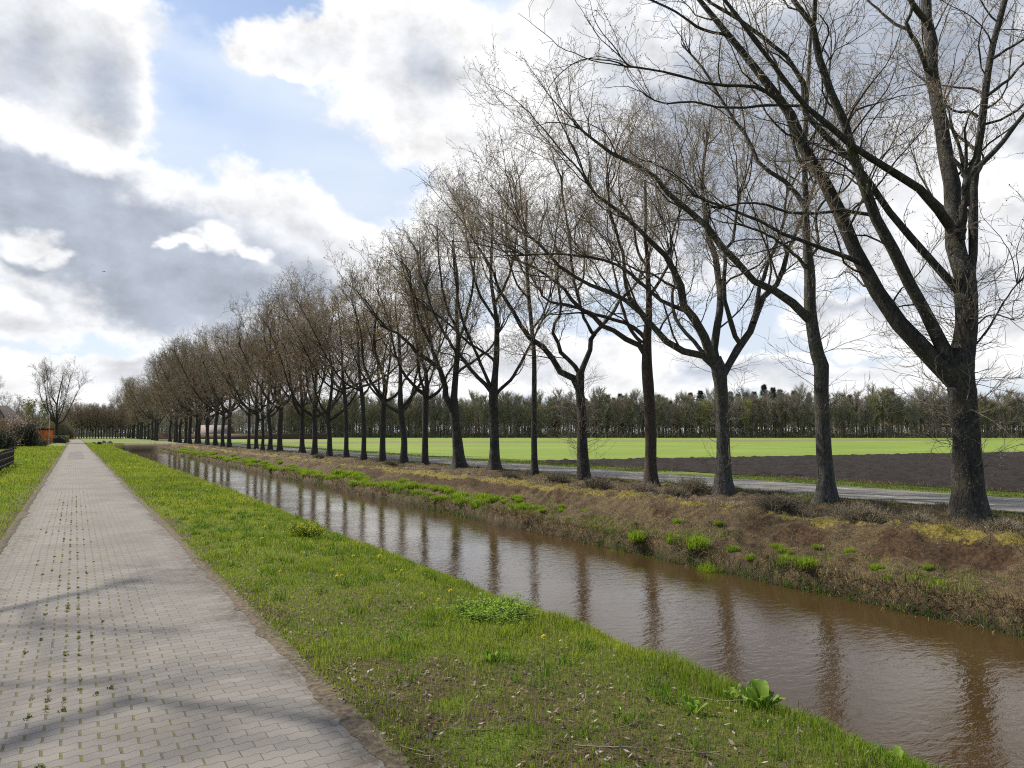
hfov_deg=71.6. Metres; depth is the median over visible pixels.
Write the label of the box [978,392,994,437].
woodland tree
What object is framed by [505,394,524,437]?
woodland tree
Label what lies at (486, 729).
fallen twig
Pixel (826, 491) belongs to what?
bare tree
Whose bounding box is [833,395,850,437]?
woodland tree
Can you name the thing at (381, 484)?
grass tuft
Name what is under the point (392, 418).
woodland tree
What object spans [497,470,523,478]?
heather bush
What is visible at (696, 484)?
heather bush
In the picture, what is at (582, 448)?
bare tree
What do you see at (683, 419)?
woodland tree
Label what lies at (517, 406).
woodland tree
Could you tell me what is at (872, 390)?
woodland tree
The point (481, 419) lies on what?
woodland tree
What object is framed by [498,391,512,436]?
woodland tree
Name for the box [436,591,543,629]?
leafy clump
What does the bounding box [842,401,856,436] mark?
woodland tree
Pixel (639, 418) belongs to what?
woodland tree
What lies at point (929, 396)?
woodland tree
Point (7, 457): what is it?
rail fence
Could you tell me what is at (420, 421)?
woodland tree
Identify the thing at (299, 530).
flower clump
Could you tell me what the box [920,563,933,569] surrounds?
grass tuft
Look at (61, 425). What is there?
leafing bush
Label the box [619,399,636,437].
woodland tree
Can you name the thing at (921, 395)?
woodland tree
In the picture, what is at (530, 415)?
woodland tree
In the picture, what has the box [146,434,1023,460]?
crop field
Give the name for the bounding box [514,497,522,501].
grass tuft
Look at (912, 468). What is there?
ploughed field
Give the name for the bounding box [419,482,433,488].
grass tuft
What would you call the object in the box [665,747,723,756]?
fallen twig
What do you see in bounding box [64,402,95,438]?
bare tree
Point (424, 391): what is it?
bare tree
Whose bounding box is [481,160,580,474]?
bare tree
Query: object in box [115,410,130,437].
bare tree
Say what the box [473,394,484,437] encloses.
woodland tree
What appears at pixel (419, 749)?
fallen twig
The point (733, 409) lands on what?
woodland tree
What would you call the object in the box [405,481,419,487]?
grass tuft
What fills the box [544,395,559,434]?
woodland tree
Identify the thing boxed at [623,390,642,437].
woodland tree
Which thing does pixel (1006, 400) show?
woodland tree
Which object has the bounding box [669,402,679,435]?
woodland tree
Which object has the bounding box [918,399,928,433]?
woodland tree
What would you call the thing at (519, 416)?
woodland tree
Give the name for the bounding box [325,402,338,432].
woodland tree
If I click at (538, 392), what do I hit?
woodland tree
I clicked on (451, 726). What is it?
fallen twig
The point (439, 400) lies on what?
woodland tree
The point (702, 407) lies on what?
woodland tree
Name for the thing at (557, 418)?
woodland tree
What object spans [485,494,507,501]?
grass tuft
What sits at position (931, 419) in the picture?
woodland tree
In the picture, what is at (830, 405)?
woodland tree
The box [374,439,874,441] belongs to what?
field furrow
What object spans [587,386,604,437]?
woodland tree
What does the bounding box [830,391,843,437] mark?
woodland tree
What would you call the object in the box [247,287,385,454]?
bare tree
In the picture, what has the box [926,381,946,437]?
woodland tree
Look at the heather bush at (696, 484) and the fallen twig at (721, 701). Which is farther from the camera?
the heather bush at (696, 484)
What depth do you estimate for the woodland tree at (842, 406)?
286.80 m
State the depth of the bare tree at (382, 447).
46.61 m
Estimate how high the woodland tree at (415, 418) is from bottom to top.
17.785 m
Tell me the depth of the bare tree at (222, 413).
96.37 m
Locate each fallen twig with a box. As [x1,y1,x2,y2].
[400,745,445,756]
[415,743,457,760]
[430,708,469,732]
[465,723,518,731]
[575,737,642,748]
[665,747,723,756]
[695,696,742,704]
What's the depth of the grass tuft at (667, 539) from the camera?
16.87 m
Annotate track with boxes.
[143,442,183,442]
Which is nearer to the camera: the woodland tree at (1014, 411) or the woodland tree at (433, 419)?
the woodland tree at (1014, 411)
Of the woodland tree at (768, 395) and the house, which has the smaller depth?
the house
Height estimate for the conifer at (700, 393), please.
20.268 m
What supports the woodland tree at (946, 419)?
on the crop field at (520, 451)
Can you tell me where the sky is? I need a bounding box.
[0,0,1023,432]
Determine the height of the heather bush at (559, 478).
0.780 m
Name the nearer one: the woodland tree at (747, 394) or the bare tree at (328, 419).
the bare tree at (328, 419)
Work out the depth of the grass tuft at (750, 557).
14.83 m
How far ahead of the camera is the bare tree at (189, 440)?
126.64 m
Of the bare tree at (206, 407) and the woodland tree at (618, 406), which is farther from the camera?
the woodland tree at (618, 406)
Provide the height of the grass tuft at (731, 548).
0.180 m
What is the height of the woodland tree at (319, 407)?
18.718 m
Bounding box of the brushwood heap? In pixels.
[52,435,66,442]
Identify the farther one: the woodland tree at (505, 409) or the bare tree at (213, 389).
the woodland tree at (505, 409)
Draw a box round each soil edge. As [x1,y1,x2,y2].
[0,451,63,553]
[91,450,417,767]
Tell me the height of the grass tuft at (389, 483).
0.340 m
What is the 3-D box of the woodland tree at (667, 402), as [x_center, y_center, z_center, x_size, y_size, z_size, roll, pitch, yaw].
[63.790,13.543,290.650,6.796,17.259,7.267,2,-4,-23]
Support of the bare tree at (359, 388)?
on the ground at (974, 555)
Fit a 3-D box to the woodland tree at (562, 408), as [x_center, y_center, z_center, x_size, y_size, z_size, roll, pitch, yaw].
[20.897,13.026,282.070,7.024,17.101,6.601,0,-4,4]
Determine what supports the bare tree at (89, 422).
on the ground at (974, 555)
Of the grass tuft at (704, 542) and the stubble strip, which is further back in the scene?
the stubble strip
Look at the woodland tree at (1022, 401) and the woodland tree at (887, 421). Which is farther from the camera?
the woodland tree at (887, 421)
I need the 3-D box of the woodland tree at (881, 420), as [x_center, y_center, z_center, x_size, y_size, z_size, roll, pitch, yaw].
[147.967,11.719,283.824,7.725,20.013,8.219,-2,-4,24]
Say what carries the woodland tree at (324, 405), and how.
on the crop field at (520, 451)
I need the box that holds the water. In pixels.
[126,451,1023,767]
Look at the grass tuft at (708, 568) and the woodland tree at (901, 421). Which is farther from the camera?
the woodland tree at (901, 421)
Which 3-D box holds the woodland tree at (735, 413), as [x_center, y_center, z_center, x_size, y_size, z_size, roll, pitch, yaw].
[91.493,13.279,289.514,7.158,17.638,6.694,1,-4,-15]
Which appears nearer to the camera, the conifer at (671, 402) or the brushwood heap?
the brushwood heap
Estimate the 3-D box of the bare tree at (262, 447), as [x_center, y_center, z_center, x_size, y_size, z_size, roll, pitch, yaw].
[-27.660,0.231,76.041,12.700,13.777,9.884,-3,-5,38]
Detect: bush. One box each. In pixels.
[0,414,24,444]
[0,430,21,449]
[3,412,36,435]
[7,421,44,446]
[19,411,45,427]
[37,437,52,445]
[47,414,73,435]
[60,424,79,438]
[310,453,328,458]
[381,459,397,465]
[426,466,445,470]
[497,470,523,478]
[539,472,573,482]
[574,473,616,490]
[623,480,663,494]
[655,482,692,497]
[669,472,713,494]
[749,488,813,513]
[828,501,893,524]
[888,507,939,523]
[969,511,1023,533]
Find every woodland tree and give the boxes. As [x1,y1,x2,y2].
[283,397,293,433]
[284,400,298,433]
[289,400,299,433]
[299,404,310,433]
[305,406,311,432]
[308,397,327,433]
[318,397,335,433]
[319,406,324,433]
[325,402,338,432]
[330,397,342,437]
[333,392,342,437]
[338,403,348,437]
[340,395,358,437]
[346,389,359,437]
[348,395,360,437]
[355,394,360,435]
[358,393,375,431]
[367,396,379,437]
[367,404,379,437]
[371,396,380,436]
[371,398,380,425]
[373,396,394,437]
[386,391,397,437]
[386,397,397,431]
[392,405,398,437]
[396,398,414,437]
[403,390,420,437]
[410,401,430,437]
[411,396,420,437]
[412,394,422,437]
[417,387,438,421]
[428,397,439,437]
[429,391,438,437]
[433,405,443,437]
[435,393,444,437]
[436,399,449,437]
[442,391,450,437]
[458,397,471,437]
[459,403,464,423]
[461,400,470,433]
[462,389,483,437]
[462,405,471,437]
[465,394,479,423]
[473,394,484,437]
[475,395,488,437]
[478,392,487,437]
[483,400,488,437]
[498,390,510,436]
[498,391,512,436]
[499,396,517,437]
[504,390,514,422]
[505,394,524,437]
[511,392,525,435]
[515,404,523,437]
[517,396,537,437]
[522,394,530,435]
[526,388,543,417]
[527,400,530,437]
[537,394,545,420]
[537,403,548,437]
[537,405,552,434]
[543,400,553,426]
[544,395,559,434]
[551,387,566,437]
[551,394,555,437]
[552,397,561,437]
[558,396,572,437]
[559,399,573,436]
[562,390,576,435]
[568,402,576,437]
[586,400,593,437]
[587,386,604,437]
[591,385,610,437]
[591,397,600,437]
[595,391,613,437]
[606,397,613,437]
[608,400,617,437]
[610,398,625,437]
[612,397,623,437]
[617,393,628,435]
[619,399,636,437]
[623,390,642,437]
[628,389,644,437]
[636,405,643,427]
[638,397,644,437]
[654,393,669,437]
[658,394,674,437]
[658,398,669,435]
[664,397,677,423]
[664,403,673,437]
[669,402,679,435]
[670,393,683,437]
[671,408,682,435]
[674,392,690,437]
[675,389,690,437]
[677,394,701,437]
[678,394,699,437]
[689,399,700,437]
[692,402,705,437]
[694,403,709,437]
[698,388,714,437]
[700,397,713,437]
[709,393,728,436]
[728,390,737,437]
[729,400,741,437]
[732,386,749,437]
[733,396,744,437]
[735,396,742,437]
[741,391,758,437]
[741,399,754,437]
[745,393,758,437]
[753,397,763,436]
[756,395,766,434]
[758,389,776,437]
[758,397,772,437]
[761,398,774,437]
[766,398,778,437]
[771,389,787,437]
[772,394,788,437]
[773,401,789,437]
[783,391,791,437]
[783,393,802,437]
[784,393,796,418]
[786,388,806,437]
[791,401,807,437]
[794,382,812,436]
[797,405,814,436]
[802,393,813,437]
[804,406,813,437]
[829,394,834,419]
[829,405,843,437]
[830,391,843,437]
[830,396,853,437]
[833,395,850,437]
[835,389,852,433]
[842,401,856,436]
[845,404,860,437]
[849,389,865,434]
[853,405,867,437]
[858,394,872,437]
[858,402,872,437]
[859,394,882,437]
[863,383,884,437]
[867,390,886,436]
[873,388,893,436]
[878,391,889,423]
[880,386,900,437]
[882,398,891,437]
[886,386,902,437]
[889,395,905,437]
[891,395,912,437]
[896,400,908,434]
[902,394,919,437]
[903,406,912,434]
[909,386,930,437]
[909,402,923,437]
[914,385,925,435]
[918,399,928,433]
[921,400,937,437]
[923,389,944,437]
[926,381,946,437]
[938,396,950,437]
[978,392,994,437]
[980,399,994,437]
[986,390,1005,436]
[990,399,1005,437]
[995,392,1014,437]
[998,386,1023,437]
[1004,390,1023,435]
[1008,397,1023,437]
[1014,395,1023,424]
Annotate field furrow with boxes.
[289,440,921,443]
[291,439,1001,442]
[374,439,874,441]
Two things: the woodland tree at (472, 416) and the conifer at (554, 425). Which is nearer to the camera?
the woodland tree at (472, 416)
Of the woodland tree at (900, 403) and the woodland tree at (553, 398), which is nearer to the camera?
the woodland tree at (900, 403)
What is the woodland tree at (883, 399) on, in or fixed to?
on the crop field at (520, 451)
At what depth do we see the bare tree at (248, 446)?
83.06 m
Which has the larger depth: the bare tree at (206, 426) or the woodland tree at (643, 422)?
the woodland tree at (643, 422)
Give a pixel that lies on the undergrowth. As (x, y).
(772, 432)
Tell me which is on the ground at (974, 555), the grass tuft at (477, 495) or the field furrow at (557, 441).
the grass tuft at (477, 495)
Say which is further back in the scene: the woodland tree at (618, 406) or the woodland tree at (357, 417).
the woodland tree at (357, 417)
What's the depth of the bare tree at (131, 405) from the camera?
220.05 m
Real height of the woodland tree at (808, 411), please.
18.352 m
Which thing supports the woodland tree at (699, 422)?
on the crop field at (520, 451)
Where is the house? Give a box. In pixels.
[0,405,27,425]
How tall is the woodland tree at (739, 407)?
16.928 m
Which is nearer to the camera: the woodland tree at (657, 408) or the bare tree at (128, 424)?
the bare tree at (128, 424)
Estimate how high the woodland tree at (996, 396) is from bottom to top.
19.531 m
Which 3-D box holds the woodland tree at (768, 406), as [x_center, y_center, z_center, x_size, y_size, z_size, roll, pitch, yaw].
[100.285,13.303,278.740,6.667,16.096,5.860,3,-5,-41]
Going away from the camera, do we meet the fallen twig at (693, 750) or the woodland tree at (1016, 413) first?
the fallen twig at (693, 750)
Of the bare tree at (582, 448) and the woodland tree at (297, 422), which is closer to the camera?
the bare tree at (582, 448)
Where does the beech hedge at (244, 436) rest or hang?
on the ground at (974, 555)
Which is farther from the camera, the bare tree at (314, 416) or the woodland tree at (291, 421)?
the woodland tree at (291, 421)
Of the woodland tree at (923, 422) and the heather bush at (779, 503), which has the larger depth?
the woodland tree at (923, 422)
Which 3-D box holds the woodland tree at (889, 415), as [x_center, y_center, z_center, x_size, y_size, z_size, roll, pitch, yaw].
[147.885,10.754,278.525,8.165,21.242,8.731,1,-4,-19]
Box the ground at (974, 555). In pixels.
[0,433,1023,767]
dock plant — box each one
[481,650,498,660]
[676,695,707,713]
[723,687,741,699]
[730,678,786,709]
[874,744,903,762]
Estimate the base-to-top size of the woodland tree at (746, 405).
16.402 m
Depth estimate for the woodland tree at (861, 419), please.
280.33 m
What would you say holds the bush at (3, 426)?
on the ground at (974, 555)
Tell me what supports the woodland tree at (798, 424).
on the crop field at (520, 451)
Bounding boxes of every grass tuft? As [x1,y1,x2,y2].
[321,468,346,474]
[347,479,361,485]
[351,471,362,477]
[354,474,372,479]
[359,479,370,485]
[376,480,393,487]
[388,480,400,486]
[391,482,402,489]
[396,477,409,482]
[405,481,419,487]
[411,488,424,493]
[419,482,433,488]
[421,491,434,494]
[429,484,442,489]
[432,494,447,500]
[438,485,451,490]
[442,487,453,492]
[447,489,468,498]
[451,493,472,503]
[462,497,490,506]
[472,492,497,500]
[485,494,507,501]
[498,498,509,503]
[506,502,521,508]
[509,494,524,499]
[513,504,525,508]
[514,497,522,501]
[524,503,540,510]
[557,507,567,512]
[622,528,647,541]
[663,532,681,542]
[670,518,683,522]
[674,533,716,549]
[693,559,721,572]
[713,518,723,524]
[726,545,739,551]
[744,551,756,559]
[768,543,784,548]
[774,552,799,564]
[776,547,786,552]
[793,555,819,568]
[843,547,855,552]
[863,562,884,569]
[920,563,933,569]
[932,578,946,583]
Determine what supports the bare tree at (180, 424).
on the ground at (974, 555)
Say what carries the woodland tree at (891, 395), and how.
on the crop field at (520, 451)
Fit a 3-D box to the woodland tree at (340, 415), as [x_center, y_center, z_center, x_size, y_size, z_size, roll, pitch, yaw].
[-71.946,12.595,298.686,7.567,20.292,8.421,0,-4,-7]
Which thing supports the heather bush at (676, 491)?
on the ground at (974, 555)
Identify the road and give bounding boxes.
[135,437,1023,512]
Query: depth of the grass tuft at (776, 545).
15.21 m
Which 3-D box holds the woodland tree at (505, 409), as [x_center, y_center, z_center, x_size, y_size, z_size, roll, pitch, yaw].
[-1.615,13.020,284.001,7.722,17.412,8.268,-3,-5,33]
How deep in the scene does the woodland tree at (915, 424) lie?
278.39 m
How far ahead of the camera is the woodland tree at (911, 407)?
275.82 m
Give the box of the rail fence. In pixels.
[0,448,14,470]
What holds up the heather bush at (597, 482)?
on the ground at (974, 555)
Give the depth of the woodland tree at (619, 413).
289.66 m
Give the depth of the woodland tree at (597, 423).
288.89 m
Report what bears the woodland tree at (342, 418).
on the crop field at (520, 451)
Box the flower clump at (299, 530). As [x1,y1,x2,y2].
[283,517,328,537]
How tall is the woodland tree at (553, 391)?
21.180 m
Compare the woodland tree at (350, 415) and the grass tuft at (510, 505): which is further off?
the woodland tree at (350, 415)
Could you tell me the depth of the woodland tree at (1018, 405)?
283.26 m
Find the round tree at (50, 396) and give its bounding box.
[24,357,93,434]
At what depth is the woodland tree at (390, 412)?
285.32 m
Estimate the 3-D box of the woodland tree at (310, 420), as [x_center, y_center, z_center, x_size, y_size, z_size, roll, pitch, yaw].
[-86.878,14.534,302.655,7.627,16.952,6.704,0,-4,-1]
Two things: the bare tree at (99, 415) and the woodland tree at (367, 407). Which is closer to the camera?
the bare tree at (99, 415)
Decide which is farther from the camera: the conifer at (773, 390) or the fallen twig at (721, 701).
the conifer at (773, 390)
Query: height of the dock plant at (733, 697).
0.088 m
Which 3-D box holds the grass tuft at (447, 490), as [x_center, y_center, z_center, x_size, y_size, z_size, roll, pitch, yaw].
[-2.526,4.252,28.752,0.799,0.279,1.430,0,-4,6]
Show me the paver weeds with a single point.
(48, 700)
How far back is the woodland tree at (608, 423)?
288.59 m
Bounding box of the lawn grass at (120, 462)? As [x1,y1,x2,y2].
[0,442,973,767]
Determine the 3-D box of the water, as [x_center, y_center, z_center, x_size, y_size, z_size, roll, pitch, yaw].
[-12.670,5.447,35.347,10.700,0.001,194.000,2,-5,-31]
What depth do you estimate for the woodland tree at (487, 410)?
284.72 m
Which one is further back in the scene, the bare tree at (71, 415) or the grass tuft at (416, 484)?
the bare tree at (71, 415)
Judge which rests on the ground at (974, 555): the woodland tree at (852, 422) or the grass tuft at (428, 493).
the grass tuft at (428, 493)
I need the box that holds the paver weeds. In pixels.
[22,496,115,767]
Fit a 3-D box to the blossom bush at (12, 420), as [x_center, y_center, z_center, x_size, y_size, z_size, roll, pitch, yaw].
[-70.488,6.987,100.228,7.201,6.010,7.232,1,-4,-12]
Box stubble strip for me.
[251,439,1023,443]
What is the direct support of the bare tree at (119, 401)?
on the ground at (974, 555)
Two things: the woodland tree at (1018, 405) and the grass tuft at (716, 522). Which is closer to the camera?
the grass tuft at (716, 522)
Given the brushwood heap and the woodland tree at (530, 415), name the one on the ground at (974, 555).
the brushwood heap
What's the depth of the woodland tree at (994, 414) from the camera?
275.01 m
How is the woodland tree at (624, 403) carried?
on the crop field at (520, 451)
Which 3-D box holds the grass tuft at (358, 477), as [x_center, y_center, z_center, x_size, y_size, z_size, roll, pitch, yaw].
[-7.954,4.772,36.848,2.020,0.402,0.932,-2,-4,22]
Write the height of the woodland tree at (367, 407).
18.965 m
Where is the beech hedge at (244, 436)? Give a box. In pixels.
[149,433,326,438]
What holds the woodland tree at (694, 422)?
on the crop field at (520, 451)
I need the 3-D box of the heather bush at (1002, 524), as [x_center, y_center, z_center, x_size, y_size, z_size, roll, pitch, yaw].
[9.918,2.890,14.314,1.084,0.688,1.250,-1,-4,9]
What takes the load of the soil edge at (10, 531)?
on the path
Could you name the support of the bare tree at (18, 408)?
on the ground at (974, 555)
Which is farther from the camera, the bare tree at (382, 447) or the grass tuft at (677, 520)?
the bare tree at (382, 447)
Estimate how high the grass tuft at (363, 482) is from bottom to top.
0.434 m
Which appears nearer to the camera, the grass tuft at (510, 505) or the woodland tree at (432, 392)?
the grass tuft at (510, 505)
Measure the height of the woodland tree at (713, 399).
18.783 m
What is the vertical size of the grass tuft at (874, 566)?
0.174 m
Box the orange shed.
[38,428,54,442]
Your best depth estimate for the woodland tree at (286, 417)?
303.64 m
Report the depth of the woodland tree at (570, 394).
291.43 m
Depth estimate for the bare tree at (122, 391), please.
244.67 m
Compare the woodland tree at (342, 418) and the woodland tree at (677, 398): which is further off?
the woodland tree at (342, 418)
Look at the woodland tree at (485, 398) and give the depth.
290.29 m
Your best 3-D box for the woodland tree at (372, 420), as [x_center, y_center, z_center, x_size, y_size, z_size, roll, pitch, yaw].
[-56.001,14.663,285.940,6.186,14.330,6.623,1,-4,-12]
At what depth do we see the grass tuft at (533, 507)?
23.07 m
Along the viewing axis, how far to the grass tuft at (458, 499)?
26.08 m
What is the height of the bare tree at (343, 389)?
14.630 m
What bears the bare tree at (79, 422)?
on the ground at (974, 555)
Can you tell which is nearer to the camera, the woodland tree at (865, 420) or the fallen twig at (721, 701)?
the fallen twig at (721, 701)
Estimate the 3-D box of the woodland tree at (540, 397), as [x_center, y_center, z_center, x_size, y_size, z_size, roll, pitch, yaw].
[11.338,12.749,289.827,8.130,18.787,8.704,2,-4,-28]
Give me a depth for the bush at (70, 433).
224.99 m
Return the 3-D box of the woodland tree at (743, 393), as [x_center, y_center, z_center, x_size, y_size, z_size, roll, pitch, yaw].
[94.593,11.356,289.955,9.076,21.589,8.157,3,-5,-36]
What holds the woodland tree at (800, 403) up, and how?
on the crop field at (520, 451)
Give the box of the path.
[0,440,387,767]
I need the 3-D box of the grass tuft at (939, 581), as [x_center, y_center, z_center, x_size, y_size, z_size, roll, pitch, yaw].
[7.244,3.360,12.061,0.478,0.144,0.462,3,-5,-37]
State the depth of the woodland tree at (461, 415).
282.10 m
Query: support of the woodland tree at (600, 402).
on the crop field at (520, 451)
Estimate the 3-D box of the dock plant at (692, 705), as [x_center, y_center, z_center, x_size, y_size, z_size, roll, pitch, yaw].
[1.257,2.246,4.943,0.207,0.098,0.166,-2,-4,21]
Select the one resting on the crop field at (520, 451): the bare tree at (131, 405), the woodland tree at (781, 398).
the woodland tree at (781, 398)
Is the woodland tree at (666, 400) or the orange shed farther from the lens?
the woodland tree at (666, 400)
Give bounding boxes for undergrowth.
[235,428,1023,437]
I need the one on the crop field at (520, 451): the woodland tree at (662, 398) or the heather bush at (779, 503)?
the woodland tree at (662, 398)
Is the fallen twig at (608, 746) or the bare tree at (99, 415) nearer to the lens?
the fallen twig at (608, 746)
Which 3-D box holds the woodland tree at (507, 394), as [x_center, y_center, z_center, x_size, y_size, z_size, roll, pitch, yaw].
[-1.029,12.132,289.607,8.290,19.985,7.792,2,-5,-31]
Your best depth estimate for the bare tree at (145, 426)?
206.21 m
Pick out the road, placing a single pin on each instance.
(998, 503)
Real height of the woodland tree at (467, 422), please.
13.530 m
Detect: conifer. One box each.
[547,402,561,433]
[614,393,623,432]
[665,401,676,432]
[695,390,710,432]
[759,384,767,400]
[764,387,778,429]
[777,390,790,426]
[803,392,814,434]
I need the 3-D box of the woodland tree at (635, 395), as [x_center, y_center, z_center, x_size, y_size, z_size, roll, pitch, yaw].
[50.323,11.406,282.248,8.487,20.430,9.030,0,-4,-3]
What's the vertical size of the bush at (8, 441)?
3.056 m
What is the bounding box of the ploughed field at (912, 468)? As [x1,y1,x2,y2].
[538,451,1023,491]
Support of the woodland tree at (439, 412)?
on the crop field at (520, 451)
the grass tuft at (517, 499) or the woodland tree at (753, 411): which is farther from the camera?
the woodland tree at (753, 411)
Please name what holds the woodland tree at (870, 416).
on the crop field at (520, 451)
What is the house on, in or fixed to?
on the ground at (974, 555)
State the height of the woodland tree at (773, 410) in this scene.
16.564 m
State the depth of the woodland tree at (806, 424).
287.37 m
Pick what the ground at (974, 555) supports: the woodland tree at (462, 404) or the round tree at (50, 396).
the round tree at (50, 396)
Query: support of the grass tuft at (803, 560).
on the ground at (974, 555)
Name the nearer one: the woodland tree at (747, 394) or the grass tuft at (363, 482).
the grass tuft at (363, 482)
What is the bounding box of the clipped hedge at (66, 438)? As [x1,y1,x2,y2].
[59,435,69,441]
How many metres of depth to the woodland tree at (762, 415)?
288.62 m
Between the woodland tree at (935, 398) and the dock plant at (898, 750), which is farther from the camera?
the woodland tree at (935, 398)
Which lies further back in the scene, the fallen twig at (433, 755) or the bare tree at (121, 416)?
the bare tree at (121, 416)
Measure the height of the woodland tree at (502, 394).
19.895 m
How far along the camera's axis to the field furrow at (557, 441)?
157.42 m
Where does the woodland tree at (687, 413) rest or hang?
on the crop field at (520, 451)
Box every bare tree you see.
[0,392,33,413]
[12,406,31,419]
[59,406,83,428]
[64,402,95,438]
[66,403,85,434]
[70,408,91,437]
[71,401,103,438]
[83,408,103,437]
[84,402,114,437]
[85,402,109,438]
[91,410,112,438]
[100,406,127,438]
[100,407,116,437]
[106,400,129,438]
[106,412,120,437]
[108,385,136,438]
[108,395,132,437]
[108,398,128,437]
[115,390,142,438]
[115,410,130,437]
[118,381,154,438]
[118,390,141,438]
[119,374,164,439]
[120,375,176,440]
[120,376,161,439]
[123,386,157,438]
[124,390,159,439]
[129,374,172,440]
[141,363,191,441]
[144,349,196,442]
[145,346,215,442]
[145,358,196,441]
[147,350,219,443]
[147,372,192,441]
[153,342,220,443]
[156,340,245,443]
[161,332,267,446]
[168,351,239,445]
[170,322,262,445]
[170,339,240,444]
[181,324,267,446]
[189,322,299,448]
[190,326,292,449]
[215,335,294,448]
[221,287,339,451]
[232,330,300,449]
[242,289,360,452]
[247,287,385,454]
[249,272,417,457]
[262,256,462,459]
[273,291,403,455]
[306,246,451,461]
[322,200,554,468]
[324,259,482,463]
[349,223,495,464]
[367,171,640,469]
[382,31,883,495]
[403,123,697,479]
[423,68,749,486]
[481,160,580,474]
[505,0,903,504]
[518,0,1023,520]
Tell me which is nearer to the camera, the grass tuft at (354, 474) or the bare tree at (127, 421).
the grass tuft at (354, 474)
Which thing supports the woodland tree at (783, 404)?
on the crop field at (520, 451)
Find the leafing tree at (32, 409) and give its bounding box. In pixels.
[21,397,63,427]
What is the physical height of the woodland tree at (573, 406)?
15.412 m
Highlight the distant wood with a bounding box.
[16,393,1023,437]
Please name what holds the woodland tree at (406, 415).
on the crop field at (520, 451)
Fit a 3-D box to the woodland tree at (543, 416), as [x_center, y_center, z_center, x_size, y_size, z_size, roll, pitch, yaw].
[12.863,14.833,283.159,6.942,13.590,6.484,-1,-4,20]
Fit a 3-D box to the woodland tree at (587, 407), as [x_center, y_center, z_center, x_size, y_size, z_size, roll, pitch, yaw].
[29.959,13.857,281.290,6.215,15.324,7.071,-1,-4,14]
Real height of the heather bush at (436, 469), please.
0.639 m
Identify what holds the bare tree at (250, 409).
on the ground at (974, 555)
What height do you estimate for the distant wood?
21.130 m
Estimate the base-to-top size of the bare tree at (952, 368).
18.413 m
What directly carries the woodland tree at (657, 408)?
on the crop field at (520, 451)
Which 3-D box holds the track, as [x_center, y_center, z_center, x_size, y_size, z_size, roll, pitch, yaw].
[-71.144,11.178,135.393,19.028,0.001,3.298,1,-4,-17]
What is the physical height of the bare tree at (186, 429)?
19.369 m
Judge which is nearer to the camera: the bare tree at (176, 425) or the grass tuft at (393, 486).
the grass tuft at (393, 486)
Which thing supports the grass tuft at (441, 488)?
on the ground at (974, 555)
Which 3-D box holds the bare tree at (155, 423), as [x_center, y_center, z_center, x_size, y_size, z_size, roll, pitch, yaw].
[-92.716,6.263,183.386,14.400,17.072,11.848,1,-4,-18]
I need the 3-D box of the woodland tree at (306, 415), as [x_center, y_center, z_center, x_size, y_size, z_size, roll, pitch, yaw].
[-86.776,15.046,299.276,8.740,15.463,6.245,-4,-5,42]
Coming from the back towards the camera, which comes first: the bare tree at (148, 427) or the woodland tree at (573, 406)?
the woodland tree at (573, 406)
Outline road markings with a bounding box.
[234,445,1017,504]
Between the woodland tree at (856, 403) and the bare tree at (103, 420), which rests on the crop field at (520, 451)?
the woodland tree at (856, 403)
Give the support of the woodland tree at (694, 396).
on the crop field at (520, 451)
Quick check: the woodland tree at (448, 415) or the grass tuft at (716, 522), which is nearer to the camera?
the grass tuft at (716, 522)
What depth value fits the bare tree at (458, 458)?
37.51 m
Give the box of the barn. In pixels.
[194,425,234,433]
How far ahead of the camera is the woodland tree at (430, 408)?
285.58 m
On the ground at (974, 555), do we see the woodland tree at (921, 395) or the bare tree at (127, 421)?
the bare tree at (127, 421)
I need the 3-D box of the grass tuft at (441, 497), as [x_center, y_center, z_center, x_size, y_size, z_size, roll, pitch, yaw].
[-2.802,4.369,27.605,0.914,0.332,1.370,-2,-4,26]
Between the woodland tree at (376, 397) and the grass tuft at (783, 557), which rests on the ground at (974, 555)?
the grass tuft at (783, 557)
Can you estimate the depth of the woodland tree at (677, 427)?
289.98 m
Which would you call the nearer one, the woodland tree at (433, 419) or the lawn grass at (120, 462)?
the lawn grass at (120, 462)
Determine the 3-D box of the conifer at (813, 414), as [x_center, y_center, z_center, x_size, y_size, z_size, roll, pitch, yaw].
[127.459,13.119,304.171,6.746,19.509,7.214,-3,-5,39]
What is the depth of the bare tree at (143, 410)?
176.88 m
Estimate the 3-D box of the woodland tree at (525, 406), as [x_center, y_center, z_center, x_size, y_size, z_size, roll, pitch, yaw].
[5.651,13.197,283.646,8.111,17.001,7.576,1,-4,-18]
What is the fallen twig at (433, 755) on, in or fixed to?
on the ground at (974, 555)
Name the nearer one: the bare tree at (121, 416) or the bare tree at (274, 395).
the bare tree at (274, 395)
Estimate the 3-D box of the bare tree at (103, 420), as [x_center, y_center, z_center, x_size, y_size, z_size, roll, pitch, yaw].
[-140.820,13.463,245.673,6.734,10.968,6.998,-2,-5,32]
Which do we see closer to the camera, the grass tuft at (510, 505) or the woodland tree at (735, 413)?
the grass tuft at (510, 505)
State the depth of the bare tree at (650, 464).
25.70 m
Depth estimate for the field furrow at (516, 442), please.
140.85 m
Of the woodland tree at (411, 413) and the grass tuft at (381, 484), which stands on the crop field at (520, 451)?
the woodland tree at (411, 413)
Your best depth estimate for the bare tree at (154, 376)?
144.37 m
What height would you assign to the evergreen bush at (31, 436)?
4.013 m

